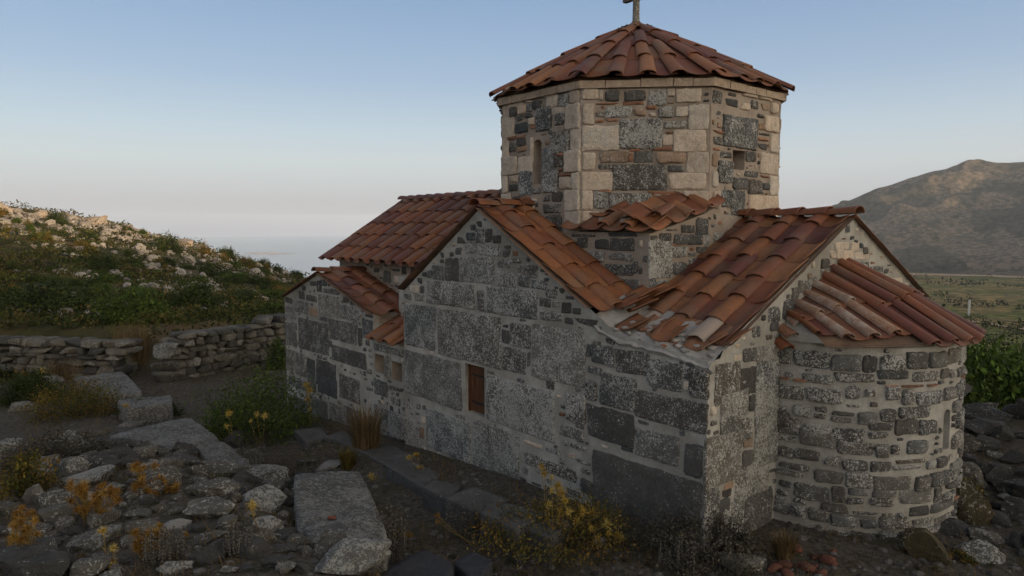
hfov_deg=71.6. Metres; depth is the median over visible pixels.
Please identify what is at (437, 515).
thistle
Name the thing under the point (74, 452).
rock
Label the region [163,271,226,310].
shrub
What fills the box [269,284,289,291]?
shrub
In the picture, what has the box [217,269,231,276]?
shrub
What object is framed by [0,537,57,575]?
boulder
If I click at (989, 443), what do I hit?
boulder
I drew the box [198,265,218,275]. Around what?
shrub
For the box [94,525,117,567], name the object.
thistle
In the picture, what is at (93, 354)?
dry stone wall
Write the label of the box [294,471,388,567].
stone slab
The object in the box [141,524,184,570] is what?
seed stalks
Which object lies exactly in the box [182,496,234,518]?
boulder
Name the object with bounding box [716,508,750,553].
seed stalks
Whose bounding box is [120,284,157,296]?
shrub
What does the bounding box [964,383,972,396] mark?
rock
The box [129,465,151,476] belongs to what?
rock
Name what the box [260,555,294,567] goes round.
rock
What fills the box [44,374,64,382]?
boulder
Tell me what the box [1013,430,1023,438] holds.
rock
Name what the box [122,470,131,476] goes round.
rock
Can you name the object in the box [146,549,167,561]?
rock
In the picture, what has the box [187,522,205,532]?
rock
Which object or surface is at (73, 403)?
bush
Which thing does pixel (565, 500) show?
thistle
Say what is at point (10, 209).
outcrop rock
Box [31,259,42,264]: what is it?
shrub
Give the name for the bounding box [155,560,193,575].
rock
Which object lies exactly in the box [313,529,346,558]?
rock
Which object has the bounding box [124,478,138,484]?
rock
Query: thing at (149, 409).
stone slab
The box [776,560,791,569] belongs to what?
brick fragment
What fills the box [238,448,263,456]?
boulder
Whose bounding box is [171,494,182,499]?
rock
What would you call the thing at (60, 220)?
shrub
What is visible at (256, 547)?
rock
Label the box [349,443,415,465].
curb block
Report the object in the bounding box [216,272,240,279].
shrub
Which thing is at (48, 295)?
shrub
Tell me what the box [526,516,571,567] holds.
curb block
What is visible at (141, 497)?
rock
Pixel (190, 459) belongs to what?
boulder
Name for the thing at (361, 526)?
stone slab
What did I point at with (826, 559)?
brick fragment
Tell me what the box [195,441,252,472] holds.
stone slab
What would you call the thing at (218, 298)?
shrub
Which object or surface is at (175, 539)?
rock
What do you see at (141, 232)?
shrub
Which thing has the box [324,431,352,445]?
curb block
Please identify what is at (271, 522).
rock
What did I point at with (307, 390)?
thistle
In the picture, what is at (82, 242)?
shrub
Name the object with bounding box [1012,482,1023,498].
rock
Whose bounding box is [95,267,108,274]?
shrub
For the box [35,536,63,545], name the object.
rock
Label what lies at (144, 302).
shrub
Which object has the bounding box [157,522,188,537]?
thistle
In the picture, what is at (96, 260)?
shrub
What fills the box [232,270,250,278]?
shrub
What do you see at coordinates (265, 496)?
boulder
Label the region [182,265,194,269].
shrub
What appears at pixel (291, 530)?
rock
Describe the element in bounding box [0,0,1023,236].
sky
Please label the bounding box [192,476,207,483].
rock
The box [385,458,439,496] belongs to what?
curb block
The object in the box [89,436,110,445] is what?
rock
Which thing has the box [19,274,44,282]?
shrub
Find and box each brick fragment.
[766,567,776,572]
[769,562,783,570]
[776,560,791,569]
[781,569,794,575]
[792,543,802,552]
[796,561,814,571]
[810,553,818,559]
[815,569,826,575]
[818,554,836,564]
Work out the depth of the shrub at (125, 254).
73.61 m
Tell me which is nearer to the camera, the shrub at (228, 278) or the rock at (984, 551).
the rock at (984, 551)
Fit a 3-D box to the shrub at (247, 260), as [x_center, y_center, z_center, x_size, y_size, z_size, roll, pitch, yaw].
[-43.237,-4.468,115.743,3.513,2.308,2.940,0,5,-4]
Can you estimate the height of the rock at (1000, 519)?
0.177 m
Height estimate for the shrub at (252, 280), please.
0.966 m
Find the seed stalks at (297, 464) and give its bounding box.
[248,441,319,476]
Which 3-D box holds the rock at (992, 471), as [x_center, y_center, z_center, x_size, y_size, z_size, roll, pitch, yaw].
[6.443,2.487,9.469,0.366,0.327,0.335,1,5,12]
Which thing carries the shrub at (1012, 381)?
on the ground at (964, 217)
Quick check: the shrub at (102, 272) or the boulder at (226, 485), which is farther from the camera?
the shrub at (102, 272)
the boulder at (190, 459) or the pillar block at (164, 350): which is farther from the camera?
the pillar block at (164, 350)
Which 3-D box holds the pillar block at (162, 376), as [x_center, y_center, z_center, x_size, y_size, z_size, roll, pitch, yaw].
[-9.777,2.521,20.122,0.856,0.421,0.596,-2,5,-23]
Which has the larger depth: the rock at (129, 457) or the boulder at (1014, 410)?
the boulder at (1014, 410)
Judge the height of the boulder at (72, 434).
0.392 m
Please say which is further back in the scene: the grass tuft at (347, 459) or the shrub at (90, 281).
the shrub at (90, 281)
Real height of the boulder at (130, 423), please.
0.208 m
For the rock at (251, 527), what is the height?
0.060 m
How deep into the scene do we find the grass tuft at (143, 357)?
21.20 m
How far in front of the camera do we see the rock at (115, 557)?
6.39 m
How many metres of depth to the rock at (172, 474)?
8.46 m
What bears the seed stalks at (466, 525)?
on the ground at (964, 217)
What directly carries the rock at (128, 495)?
on the ground at (964, 217)
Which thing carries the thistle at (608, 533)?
on the ground at (964, 217)
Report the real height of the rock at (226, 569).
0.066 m
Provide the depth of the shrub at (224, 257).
105.56 m
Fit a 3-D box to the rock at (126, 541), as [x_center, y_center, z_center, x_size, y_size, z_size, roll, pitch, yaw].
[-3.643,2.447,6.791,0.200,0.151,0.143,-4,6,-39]
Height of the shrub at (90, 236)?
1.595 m
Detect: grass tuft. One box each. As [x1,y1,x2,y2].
[42,356,86,379]
[111,320,152,364]
[335,445,362,470]
[336,398,392,449]
[769,527,804,559]
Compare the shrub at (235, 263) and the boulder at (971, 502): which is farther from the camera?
the shrub at (235, 263)
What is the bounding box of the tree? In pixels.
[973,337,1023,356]
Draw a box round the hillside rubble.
[0,208,290,320]
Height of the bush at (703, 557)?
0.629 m
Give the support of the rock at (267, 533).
on the ground at (964, 217)
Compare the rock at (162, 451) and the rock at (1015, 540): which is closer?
the rock at (1015, 540)
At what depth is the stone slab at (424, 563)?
6.96 m
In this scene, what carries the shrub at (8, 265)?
on the ground at (964, 217)
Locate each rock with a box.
[0,202,12,211]
[0,501,12,507]
[0,502,24,515]
[0,527,8,534]
[2,540,33,549]
[8,521,51,536]
[12,551,74,575]
[22,484,43,502]
[31,530,56,539]
[33,210,47,217]
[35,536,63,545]
[36,503,77,522]
[38,466,56,479]
[38,488,66,505]
[40,491,74,509]
[46,487,59,491]
[48,518,57,523]
[55,516,76,530]
[60,446,84,458]
[65,524,122,551]
[66,525,84,535]
[70,554,110,575]
[73,429,90,439]
[79,450,96,458]
[80,491,106,503]
[83,215,107,225]
[86,507,122,529]
[87,454,118,469]
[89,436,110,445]
[95,459,122,469]
[95,499,112,508]
[95,553,119,569]
[100,567,122,575]
[105,482,127,493]
[109,563,127,571]
[120,534,137,548]
[122,452,139,467]
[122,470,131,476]
[123,507,151,516]
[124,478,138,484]
[124,487,141,500]
[125,519,159,533]
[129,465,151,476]
[133,444,157,457]
[136,494,157,500]
[140,466,181,494]
[140,497,159,504]
[141,461,157,466]
[146,457,183,474]
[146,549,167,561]
[149,503,169,512]
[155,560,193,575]
[156,448,168,455]
[163,518,191,532]
[166,506,185,514]
[166,536,185,544]
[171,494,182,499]
[172,449,187,453]
[173,441,199,456]
[178,238,192,246]
[181,472,187,478]
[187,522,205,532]
[188,465,216,477]
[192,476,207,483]
[192,538,226,565]
[193,530,226,543]
[215,514,237,528]
[219,565,239,573]
[223,430,244,448]
[226,535,275,559]
[229,471,261,485]
[229,478,251,491]
[230,492,241,502]
[233,473,248,482]
[235,503,249,508]
[237,564,256,572]
[240,448,263,463]
[240,485,251,495]
[245,525,255,531]
[247,529,276,542]
[252,515,283,529]
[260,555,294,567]
[262,479,284,491]
[273,543,297,552]
[275,561,295,574]
[276,510,288,521]
[277,532,290,540]
[278,527,295,534]
[283,488,293,497]
[283,497,293,505]
[286,472,305,486]
[286,533,312,545]
[294,562,309,574]
[295,459,318,465]
[301,545,312,556]
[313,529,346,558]
[315,460,341,472]
[593,537,605,547]
[902,527,952,565]
[937,517,969,537]
[951,539,1005,563]
[960,461,987,488]
[963,433,981,452]
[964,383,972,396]
[967,527,1005,543]
[980,462,1013,482]
[985,402,998,407]
[986,450,1003,459]
[990,425,1015,441]
[990,501,1000,509]
[990,509,1011,526]
[996,493,1009,498]
[999,451,1023,463]
[1000,495,1023,520]
[1005,531,1023,548]
[1010,466,1023,475]
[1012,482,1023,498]
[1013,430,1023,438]
[1014,548,1023,557]
[1016,398,1023,412]
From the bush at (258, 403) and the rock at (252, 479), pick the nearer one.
the rock at (252, 479)
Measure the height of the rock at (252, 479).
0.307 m
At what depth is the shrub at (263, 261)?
130.26 m
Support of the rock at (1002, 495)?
on the ground at (964, 217)
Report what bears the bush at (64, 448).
on the ground at (964, 217)
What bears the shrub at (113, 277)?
on the ground at (964, 217)
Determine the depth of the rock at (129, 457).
9.72 m
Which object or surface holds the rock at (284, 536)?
on the ground at (964, 217)
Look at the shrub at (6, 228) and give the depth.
79.72 m
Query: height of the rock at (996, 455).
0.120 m
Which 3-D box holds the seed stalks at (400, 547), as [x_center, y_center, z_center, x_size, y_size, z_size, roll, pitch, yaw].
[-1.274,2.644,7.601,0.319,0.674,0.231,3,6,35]
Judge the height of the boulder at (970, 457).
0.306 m
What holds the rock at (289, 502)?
on the ground at (964, 217)
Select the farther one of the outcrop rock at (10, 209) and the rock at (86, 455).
the outcrop rock at (10, 209)
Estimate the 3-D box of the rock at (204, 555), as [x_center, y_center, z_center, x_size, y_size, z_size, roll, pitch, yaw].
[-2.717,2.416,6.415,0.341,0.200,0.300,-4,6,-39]
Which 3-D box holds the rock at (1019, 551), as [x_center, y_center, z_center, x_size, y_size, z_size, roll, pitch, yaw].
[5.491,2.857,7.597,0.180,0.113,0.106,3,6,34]
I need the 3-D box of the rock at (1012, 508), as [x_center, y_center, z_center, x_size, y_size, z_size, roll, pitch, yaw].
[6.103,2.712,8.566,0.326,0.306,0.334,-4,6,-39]
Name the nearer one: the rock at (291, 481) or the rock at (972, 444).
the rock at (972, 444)
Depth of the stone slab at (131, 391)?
17.85 m
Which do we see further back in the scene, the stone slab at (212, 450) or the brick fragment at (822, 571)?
the stone slab at (212, 450)
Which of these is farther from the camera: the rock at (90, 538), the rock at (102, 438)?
the rock at (102, 438)
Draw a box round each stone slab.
[74,371,141,412]
[110,418,219,449]
[118,395,173,421]
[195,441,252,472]
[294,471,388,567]
[303,515,386,572]
[380,550,452,575]
[454,552,492,575]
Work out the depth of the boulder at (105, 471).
8.88 m
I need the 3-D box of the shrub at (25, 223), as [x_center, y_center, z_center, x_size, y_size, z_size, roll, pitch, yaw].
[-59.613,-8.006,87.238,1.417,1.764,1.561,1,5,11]
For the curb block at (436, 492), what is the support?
on the ground at (964, 217)
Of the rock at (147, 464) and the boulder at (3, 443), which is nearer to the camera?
the rock at (147, 464)
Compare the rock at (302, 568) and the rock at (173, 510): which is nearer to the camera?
the rock at (302, 568)
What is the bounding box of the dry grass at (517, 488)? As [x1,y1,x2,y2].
[0,360,1023,575]
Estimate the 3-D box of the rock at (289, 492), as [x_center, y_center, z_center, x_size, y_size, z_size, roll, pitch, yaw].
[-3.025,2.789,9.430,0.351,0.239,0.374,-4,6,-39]
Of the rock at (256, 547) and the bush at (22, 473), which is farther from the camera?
the bush at (22, 473)
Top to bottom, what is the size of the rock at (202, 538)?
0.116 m
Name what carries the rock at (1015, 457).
on the ground at (964, 217)
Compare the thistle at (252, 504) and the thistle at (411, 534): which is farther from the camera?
the thistle at (411, 534)
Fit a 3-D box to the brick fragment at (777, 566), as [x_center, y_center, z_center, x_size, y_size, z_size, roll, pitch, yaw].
[2.730,2.893,7.348,0.150,0.061,0.120,-4,6,-39]
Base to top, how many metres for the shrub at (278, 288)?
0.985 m
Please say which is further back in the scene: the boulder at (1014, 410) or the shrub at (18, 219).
the shrub at (18, 219)
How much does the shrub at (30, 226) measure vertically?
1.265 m
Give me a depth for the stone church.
9.59 m
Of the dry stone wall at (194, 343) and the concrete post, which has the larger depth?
the concrete post
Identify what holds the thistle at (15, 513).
on the ground at (964, 217)
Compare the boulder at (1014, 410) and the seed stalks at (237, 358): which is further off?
the seed stalks at (237, 358)
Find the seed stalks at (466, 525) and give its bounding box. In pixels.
[444,500,483,544]
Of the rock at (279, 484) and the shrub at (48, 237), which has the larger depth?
the shrub at (48, 237)
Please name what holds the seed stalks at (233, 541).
on the ground at (964, 217)
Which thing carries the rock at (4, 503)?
on the ground at (964, 217)
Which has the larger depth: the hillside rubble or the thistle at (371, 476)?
the hillside rubble
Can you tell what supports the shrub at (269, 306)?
on the ground at (964, 217)
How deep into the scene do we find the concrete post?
438.50 m
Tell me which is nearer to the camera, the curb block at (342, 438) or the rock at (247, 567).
the rock at (247, 567)
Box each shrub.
[0,206,10,217]
[0,264,16,269]
[0,275,103,317]
[0,284,26,308]
[1,225,14,231]
[1,281,24,291]
[10,216,22,223]
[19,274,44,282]
[23,218,33,227]
[25,223,36,230]
[30,232,47,240]
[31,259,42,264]
[41,210,72,225]
[42,232,54,243]
[69,277,103,286]
[71,239,88,246]
[73,250,122,269]
[79,280,179,329]
[80,241,98,249]
[83,247,99,253]
[86,230,98,239]
[93,274,120,282]
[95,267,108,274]
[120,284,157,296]
[122,247,132,256]
[139,228,146,234]
[147,230,183,252]
[151,257,163,264]
[161,255,175,265]
[163,266,181,273]
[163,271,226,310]
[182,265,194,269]
[191,275,206,281]
[196,238,212,255]
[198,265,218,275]
[205,293,231,307]
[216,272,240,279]
[217,245,232,257]
[217,249,230,262]
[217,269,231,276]
[221,272,245,284]
[225,260,242,268]
[229,247,235,259]
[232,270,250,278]
[233,289,262,302]
[240,253,256,266]
[240,275,259,283]
[241,301,284,314]
[247,275,275,284]
[250,287,271,292]
[257,257,271,266]
[264,286,286,291]
[265,275,278,281]
[267,280,286,285]
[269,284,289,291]
[272,263,281,273]
[291,269,305,278]
[962,321,1015,409]
[963,335,1023,410]
[968,334,1023,359]
[973,334,1023,402]
[977,356,1023,409]
[993,342,1023,367]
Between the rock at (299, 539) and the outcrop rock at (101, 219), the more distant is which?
the outcrop rock at (101, 219)
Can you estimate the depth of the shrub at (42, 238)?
71.83 m
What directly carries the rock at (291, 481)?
on the ground at (964, 217)
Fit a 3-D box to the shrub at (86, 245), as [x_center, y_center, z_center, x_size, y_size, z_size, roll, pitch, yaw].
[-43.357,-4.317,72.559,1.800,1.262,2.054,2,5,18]
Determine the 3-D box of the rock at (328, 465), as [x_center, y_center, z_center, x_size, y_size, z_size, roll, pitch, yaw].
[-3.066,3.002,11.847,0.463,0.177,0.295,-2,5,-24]
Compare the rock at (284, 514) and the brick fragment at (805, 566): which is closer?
the brick fragment at (805, 566)
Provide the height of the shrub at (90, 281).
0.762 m
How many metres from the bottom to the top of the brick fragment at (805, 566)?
0.076 m
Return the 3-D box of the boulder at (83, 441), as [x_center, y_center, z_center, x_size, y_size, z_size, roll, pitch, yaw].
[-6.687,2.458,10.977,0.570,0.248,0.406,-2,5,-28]
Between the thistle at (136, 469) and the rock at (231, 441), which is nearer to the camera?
the thistle at (136, 469)
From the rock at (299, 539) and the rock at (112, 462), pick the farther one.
the rock at (112, 462)
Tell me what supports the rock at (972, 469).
on the ground at (964, 217)
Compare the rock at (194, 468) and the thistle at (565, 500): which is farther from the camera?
the rock at (194, 468)
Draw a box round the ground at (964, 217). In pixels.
[0,159,1023,575]
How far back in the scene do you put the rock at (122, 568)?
6.23 m
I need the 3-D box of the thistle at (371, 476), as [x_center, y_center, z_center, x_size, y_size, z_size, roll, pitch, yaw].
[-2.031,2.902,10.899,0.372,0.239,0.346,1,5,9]
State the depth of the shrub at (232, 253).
117.48 m
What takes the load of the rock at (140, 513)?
on the ground at (964, 217)
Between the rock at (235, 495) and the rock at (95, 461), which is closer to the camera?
the rock at (235, 495)
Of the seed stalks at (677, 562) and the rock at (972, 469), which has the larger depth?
the rock at (972, 469)
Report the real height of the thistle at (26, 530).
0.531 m
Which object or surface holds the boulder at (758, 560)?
on the ground at (964, 217)
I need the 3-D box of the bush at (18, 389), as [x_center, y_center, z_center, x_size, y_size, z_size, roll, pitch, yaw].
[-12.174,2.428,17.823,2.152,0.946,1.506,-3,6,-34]
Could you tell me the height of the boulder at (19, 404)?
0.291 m
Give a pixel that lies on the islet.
(267, 253)
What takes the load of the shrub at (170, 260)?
on the ground at (964, 217)
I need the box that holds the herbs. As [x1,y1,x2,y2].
[0,433,1023,575]
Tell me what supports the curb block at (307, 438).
on the ground at (964, 217)
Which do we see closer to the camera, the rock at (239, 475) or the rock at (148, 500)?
the rock at (148, 500)
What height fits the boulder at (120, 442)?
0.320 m
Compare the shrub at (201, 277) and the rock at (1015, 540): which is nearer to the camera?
the rock at (1015, 540)
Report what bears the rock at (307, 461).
on the ground at (964, 217)
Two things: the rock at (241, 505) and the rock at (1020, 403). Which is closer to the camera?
the rock at (241, 505)
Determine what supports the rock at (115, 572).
on the ground at (964, 217)
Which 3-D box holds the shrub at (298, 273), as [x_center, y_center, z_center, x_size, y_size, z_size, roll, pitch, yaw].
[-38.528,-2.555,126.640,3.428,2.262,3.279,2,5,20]
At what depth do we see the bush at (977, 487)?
8.58 m
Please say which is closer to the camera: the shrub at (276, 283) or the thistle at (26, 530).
the thistle at (26, 530)
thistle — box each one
[4,507,42,547]
[9,504,26,535]
[64,477,121,526]
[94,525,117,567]
[128,460,165,496]
[128,526,161,559]
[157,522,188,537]
[161,478,181,493]
[224,409,232,435]
[248,498,258,527]
[249,410,268,446]
[302,381,315,424]
[367,472,386,483]
[390,530,412,537]
[406,451,423,470]
[435,511,489,548]
[538,462,597,545]
[588,515,624,553]
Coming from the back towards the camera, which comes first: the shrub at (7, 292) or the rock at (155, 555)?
the shrub at (7, 292)
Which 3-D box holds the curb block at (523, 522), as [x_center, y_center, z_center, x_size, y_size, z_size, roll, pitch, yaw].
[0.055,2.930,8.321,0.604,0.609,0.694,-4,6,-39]
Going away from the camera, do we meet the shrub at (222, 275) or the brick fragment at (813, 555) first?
the brick fragment at (813, 555)
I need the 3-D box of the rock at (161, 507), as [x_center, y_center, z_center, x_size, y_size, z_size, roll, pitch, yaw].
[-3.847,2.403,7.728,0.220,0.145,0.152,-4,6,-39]
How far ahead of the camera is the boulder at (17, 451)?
10.21 m
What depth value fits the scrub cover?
50.98 m
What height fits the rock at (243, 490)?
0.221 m
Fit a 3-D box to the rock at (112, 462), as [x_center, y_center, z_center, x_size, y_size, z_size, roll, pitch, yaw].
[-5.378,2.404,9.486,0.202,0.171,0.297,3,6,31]
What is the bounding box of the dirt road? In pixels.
[910,273,1023,277]
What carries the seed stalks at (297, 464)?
on the ground at (964, 217)
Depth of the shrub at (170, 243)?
97.46 m
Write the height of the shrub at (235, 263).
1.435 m
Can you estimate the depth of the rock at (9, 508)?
7.79 m
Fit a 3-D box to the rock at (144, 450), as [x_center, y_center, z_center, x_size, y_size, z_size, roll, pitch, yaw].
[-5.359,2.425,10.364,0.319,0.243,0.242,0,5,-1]
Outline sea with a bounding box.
[175,236,348,276]
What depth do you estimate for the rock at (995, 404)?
11.76 m
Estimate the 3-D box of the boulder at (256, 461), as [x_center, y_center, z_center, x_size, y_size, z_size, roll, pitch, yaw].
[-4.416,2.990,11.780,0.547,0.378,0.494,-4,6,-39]
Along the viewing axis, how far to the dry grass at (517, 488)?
8.67 m
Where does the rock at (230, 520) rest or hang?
on the ground at (964, 217)
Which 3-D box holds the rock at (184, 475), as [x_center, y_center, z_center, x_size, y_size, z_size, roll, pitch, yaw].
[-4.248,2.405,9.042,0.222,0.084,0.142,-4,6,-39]
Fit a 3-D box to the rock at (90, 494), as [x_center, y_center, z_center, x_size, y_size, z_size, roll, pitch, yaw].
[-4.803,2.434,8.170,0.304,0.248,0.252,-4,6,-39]
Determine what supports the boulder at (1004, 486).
on the ground at (964, 217)
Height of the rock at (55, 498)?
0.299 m
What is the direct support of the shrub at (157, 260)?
on the ground at (964, 217)
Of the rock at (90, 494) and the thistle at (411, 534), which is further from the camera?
the thistle at (411, 534)
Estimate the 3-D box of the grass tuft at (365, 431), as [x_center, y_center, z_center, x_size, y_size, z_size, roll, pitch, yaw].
[-2.494,2.353,12.116,1.142,0.922,1.194,-1,5,-12]
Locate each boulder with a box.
[0,438,24,451]
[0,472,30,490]
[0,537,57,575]
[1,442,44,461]
[7,401,37,411]
[31,454,59,470]
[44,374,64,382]
[53,430,83,448]
[55,456,89,479]
[58,439,91,450]
[60,464,115,486]
[91,446,140,458]
[103,438,136,449]
[117,420,146,426]
[165,452,204,465]
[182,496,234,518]
[185,477,241,496]
[202,457,236,476]
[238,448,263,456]
[240,484,286,512]
[245,458,260,464]
[245,464,289,484]
[314,538,391,574]
[719,552,767,573]
[955,480,995,525]
[961,453,982,466]
[962,402,1013,423]
[964,418,1007,435]
[975,434,1001,451]
[991,479,1023,495]
[1002,403,1023,419]
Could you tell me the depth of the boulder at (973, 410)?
11.39 m
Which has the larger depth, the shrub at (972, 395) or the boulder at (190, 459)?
the shrub at (972, 395)
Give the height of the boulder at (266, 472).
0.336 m
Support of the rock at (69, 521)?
on the ground at (964, 217)
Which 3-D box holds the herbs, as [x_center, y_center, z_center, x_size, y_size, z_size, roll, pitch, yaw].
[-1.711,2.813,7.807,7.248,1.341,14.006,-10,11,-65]
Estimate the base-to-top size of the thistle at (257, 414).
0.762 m
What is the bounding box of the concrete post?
[968,300,970,315]
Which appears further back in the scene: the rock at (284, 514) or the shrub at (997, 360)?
the shrub at (997, 360)
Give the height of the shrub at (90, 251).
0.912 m
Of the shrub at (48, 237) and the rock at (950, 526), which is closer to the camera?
the rock at (950, 526)
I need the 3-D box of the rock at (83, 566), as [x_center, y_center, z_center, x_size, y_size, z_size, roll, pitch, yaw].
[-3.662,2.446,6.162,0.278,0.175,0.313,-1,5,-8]
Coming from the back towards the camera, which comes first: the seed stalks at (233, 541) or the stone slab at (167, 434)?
the stone slab at (167, 434)
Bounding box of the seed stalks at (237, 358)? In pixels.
[166,335,269,377]
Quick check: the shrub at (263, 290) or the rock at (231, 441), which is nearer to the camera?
the rock at (231, 441)
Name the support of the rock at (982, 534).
on the ground at (964, 217)
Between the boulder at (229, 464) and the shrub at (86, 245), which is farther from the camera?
the shrub at (86, 245)
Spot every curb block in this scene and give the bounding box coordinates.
[293,427,326,450]
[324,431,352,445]
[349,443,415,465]
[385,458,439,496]
[423,479,461,517]
[444,487,508,533]
[480,503,547,562]
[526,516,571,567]
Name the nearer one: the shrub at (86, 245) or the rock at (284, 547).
the rock at (284, 547)
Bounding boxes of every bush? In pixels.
[0,365,74,407]
[0,414,115,471]
[0,439,64,501]
[8,366,141,427]
[105,394,186,417]
[183,347,331,449]
[264,334,285,369]
[456,480,652,569]
[610,503,788,575]
[947,548,977,565]
[959,470,989,524]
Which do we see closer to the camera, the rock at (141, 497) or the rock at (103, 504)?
the rock at (103, 504)
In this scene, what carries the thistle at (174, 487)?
on the ground at (964, 217)
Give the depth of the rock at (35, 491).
8.26 m
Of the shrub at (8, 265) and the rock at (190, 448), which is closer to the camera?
the rock at (190, 448)
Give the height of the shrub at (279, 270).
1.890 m
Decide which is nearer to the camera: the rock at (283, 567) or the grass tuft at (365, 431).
the rock at (283, 567)
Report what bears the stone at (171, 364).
on the pillar block at (162, 376)
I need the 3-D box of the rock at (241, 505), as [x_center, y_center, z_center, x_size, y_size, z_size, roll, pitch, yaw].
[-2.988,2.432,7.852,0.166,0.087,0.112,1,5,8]
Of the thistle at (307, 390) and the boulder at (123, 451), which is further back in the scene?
the thistle at (307, 390)
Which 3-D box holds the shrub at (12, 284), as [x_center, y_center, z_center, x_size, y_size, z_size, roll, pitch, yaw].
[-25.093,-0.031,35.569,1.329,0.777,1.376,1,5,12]
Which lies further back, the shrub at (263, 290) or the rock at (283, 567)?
the shrub at (263, 290)
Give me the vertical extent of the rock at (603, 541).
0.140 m
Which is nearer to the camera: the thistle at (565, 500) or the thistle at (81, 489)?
the thistle at (81, 489)
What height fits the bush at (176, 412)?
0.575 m
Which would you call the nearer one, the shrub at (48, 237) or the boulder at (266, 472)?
the boulder at (266, 472)
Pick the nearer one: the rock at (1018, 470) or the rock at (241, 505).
the rock at (241, 505)
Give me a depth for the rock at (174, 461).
9.03 m
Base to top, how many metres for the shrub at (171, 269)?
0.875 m
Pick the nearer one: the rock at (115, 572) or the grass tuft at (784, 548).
the rock at (115, 572)
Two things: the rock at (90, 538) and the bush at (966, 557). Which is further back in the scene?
the bush at (966, 557)
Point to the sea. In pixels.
(308, 250)
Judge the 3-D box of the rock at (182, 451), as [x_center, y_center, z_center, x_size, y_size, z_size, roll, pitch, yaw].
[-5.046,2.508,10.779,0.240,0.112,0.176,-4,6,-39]
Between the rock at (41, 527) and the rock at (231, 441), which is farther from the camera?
the rock at (231, 441)
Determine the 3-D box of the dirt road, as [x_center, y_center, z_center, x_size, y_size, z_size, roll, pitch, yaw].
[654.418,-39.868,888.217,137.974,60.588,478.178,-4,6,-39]
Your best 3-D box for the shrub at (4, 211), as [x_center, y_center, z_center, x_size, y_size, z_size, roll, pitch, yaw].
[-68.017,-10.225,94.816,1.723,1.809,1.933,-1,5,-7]
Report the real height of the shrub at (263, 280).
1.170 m
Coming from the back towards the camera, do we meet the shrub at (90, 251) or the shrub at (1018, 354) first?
the shrub at (90, 251)
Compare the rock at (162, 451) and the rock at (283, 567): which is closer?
the rock at (283, 567)
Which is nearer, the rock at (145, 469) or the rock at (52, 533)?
the rock at (52, 533)
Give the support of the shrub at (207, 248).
on the ground at (964, 217)
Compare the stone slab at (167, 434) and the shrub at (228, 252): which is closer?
the stone slab at (167, 434)
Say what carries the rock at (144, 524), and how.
on the ground at (964, 217)
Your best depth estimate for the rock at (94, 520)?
7.29 m
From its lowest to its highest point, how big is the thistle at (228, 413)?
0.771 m
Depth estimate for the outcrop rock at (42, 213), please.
105.94 m
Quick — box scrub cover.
[0,199,1023,383]
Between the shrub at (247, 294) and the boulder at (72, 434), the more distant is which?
the shrub at (247, 294)
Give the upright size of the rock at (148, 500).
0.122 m
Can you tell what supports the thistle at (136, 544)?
on the ground at (964, 217)
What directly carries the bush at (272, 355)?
on the ground at (964, 217)
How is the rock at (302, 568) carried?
on the ground at (964, 217)
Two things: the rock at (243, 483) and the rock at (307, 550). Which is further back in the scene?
the rock at (243, 483)
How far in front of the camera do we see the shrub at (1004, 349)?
28.36 m
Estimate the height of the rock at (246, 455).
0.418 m
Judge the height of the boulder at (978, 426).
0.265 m
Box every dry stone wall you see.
[0,335,142,379]
[160,313,285,379]
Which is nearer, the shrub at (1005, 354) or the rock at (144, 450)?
the rock at (144, 450)
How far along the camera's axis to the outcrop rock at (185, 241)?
115.48 m
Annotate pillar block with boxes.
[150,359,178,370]
[151,371,183,381]
[153,342,177,358]
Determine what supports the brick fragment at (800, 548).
on the ground at (964, 217)
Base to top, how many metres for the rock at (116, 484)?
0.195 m
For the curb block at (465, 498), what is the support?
on the ground at (964, 217)
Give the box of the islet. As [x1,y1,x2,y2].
[243,252,295,253]
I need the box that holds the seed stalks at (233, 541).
[222,521,253,558]
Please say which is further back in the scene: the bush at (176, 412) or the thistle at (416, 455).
the bush at (176, 412)
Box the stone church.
[282,0,985,551]
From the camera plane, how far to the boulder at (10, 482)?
8.72 m
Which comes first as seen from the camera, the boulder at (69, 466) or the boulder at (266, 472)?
the boulder at (69, 466)
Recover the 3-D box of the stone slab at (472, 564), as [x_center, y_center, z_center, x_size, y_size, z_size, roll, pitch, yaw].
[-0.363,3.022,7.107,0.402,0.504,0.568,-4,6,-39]
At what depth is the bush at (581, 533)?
7.90 m
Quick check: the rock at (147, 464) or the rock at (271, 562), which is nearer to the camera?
the rock at (271, 562)
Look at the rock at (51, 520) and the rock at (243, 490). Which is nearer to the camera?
the rock at (51, 520)
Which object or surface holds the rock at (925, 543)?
on the ground at (964, 217)
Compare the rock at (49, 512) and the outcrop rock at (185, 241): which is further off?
the outcrop rock at (185, 241)
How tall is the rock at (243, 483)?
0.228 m
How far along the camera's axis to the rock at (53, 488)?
8.56 m
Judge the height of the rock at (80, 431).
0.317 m
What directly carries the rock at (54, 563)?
on the ground at (964, 217)
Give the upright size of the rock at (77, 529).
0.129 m
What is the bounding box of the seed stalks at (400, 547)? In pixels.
[375,505,408,564]
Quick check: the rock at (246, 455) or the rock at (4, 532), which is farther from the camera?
the rock at (246, 455)
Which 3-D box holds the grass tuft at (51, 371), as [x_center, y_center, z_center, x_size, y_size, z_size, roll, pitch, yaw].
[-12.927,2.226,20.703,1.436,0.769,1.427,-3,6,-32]
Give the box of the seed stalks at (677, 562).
[657,533,698,575]

